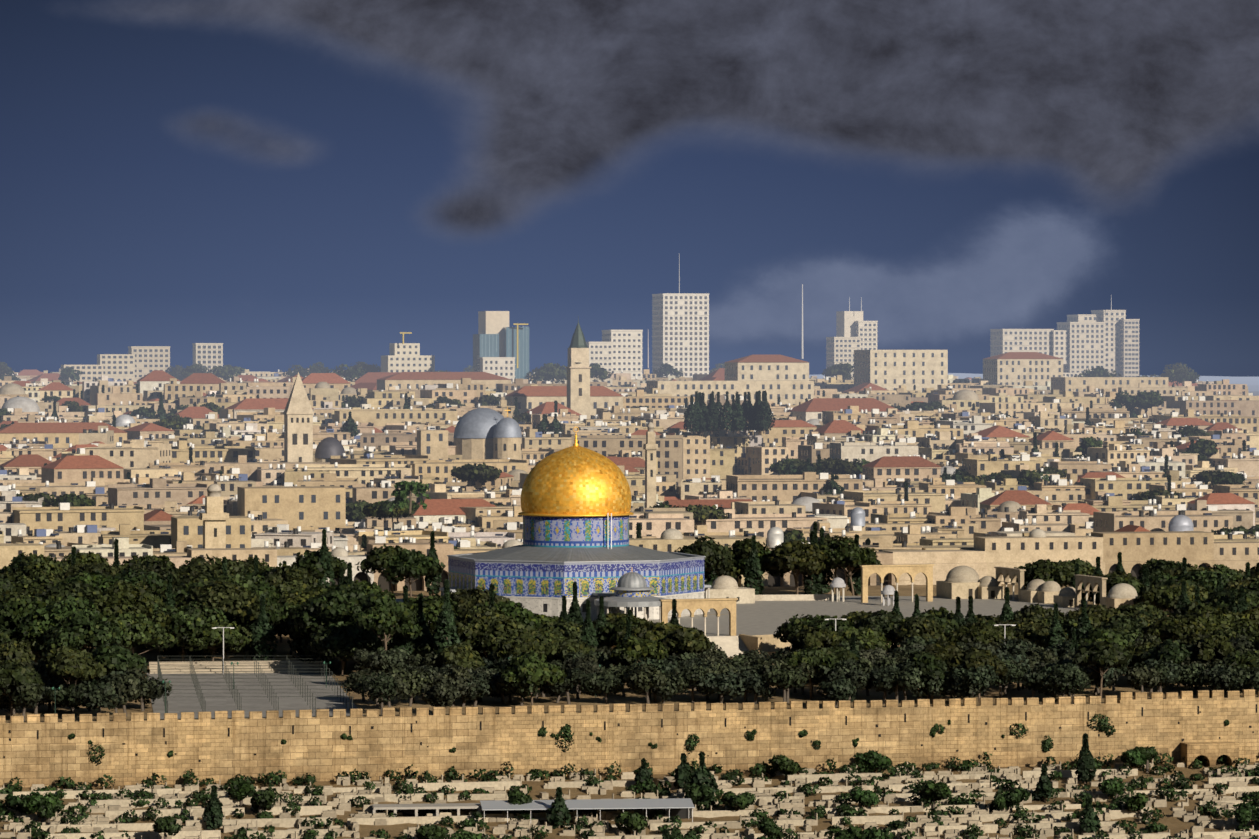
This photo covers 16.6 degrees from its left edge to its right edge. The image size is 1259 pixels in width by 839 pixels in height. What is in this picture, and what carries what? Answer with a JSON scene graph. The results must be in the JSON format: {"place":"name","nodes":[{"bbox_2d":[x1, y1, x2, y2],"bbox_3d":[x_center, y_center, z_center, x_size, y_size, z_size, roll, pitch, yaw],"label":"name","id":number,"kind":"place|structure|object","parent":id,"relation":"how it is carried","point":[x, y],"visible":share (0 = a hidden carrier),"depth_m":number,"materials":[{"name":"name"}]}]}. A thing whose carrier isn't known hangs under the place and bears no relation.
{"place":"outdoors","nodes":[
{"label":"outdoors","id":0,"kind":"place"},
{"bbox_2d":[0,373,1258,838],"bbox_3d":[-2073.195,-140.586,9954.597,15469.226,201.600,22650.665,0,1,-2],"label":"terrain","id":1,"kind":"structure","parent":0,"point":[632,697],"depth_m":672.73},
{"bbox_2d":[52,619,1067,718],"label":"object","id":2,"kind":"structure","parent":1,"relation":"on","point":[212,687],"depth_m":702.56,"materials":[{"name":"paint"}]},
{"bbox_2d":[439,427,710,620],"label":"domed shrine","id":3,"kind":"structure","parent":1,"relation":"on","point":[575,504],"depth_m":839.54,"materials":[{"name":"tile"}]},
{"bbox_2d":[0,254,1193,547],"bbox_3d":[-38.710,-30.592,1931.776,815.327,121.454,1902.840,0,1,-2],"label":"buildings","id":4,"kind":"structure","parent":1,"relation":"on","point":[1108,340],"depth_m":2054.64,"materials":[{"name":"beige stone"}]},
{"bbox_2d":[0,352,1061,432],"bbox_3d":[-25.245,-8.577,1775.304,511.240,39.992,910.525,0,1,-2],"label":"red roofs","id":5,"kind":"structure","parent":4,"relation":"attached to","point":[66,427],"depth_m":1697.89,"materials":[{"name":"red tile"}]},
{"bbox_2d":[0,361,1199,524],"bbox_3d":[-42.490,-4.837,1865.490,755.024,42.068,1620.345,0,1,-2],"label":"trees","id":6,"kind":"object","parent":1,"relation":"on","point":[713,414],"visible":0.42,"depth_m":1447.43,"materials":[{"name":"green plant"}]},
{"bbox_2d":[2,564,1250,720],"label":"tree trunks","id":7,"kind":"object","parent":1,"relation":"on","point":[1097,691],"visible":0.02,"depth_m":689.55,"materials":[{"name":"brown plant"}]},
{"bbox_2d":[0,522,1258,711],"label":"trees","id":8,"kind":"object","parent":1,"relation":"on","point":[51,609],"visible":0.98,"depth_m":726.33,"materials":[{"name":"green plant"}]},
{"bbox_2d":[0,368,1258,556],"bbox_3d":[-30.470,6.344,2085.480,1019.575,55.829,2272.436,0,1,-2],"label":"city houses","id":9,"kind":"structure","parent":1,"relation":"on","point":[685,457],"depth_m":1341.17,"materials":[{"name":"stone"}]},
{"bbox_2d":[0,689,1258,787],"bbox_3d":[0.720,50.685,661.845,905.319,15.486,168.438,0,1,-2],"label":"building wall","id":10,"kind":"structure","parent":1,"relation":"on","point":[138,747],"depth_m":659.85,"materials":[{"name":"beige stone"}]},
{"bbox_2d":[6,714,1228,788],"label":"shrubs","id":11,"kind":"object","parent":10,"relation":"attached to","point":[566,728],"visible":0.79,"depth_m":658.37,"materials":[{"name":"green plant"}]},
{"bbox_2d":[0,760,1258,838],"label":"cemetery tombs","id":12,"kind":"object","parent":1,"relation":"on","point":[495,806],"visible":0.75,"depth_m":633.48,"materials":[{"name":"stone"}]},
{"bbox_2d":[0,733,1258,838],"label":"cemetery shrubs","id":13,"kind":"object","parent":1,"relation":"on","point":[50,804],"visible":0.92,"depth_m":636.58,"materials":[{"name":"green plant"}]},
{"bbox_2d":[0,528,1258,590],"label":"riwaq building","id":14,"kind":"structure","parent":1,"relation":"on","point":[985,556],"depth_m":984.00,"materials":[{"name":"stone"}]},
{"bbox_2d":[0,381,1258,548],"bbox_3d":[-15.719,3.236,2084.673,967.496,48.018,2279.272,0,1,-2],"label":"city trees","id":15,"kind":"object","parent":1,"relation":"on","point":[1201,448],"visible":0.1,"depth_m":1420.11,"materials":[{"name":"green plant"}]},
{"bbox_2d":[396,564,1137,656],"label":"stone platform","id":16,"kind":"structure","parent":1,"relation":"on","point":[736,620],"depth_m":874.04,"materials":[{"name":"stone"}]},
{"bbox_2d":[594,572,664,622],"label":"building dome of the chain","id":17,"kind":"structure","parent":16,"relation":"on","point":[631,589],"depth_m":813.33,"materials":[{"name":"stone"}]},
{"bbox_2d":[0,0,1258,376],"label":"sky","id":18,"kind":"structure","parent":0,"point":[281,184],"materials":[{"name":"blue"}]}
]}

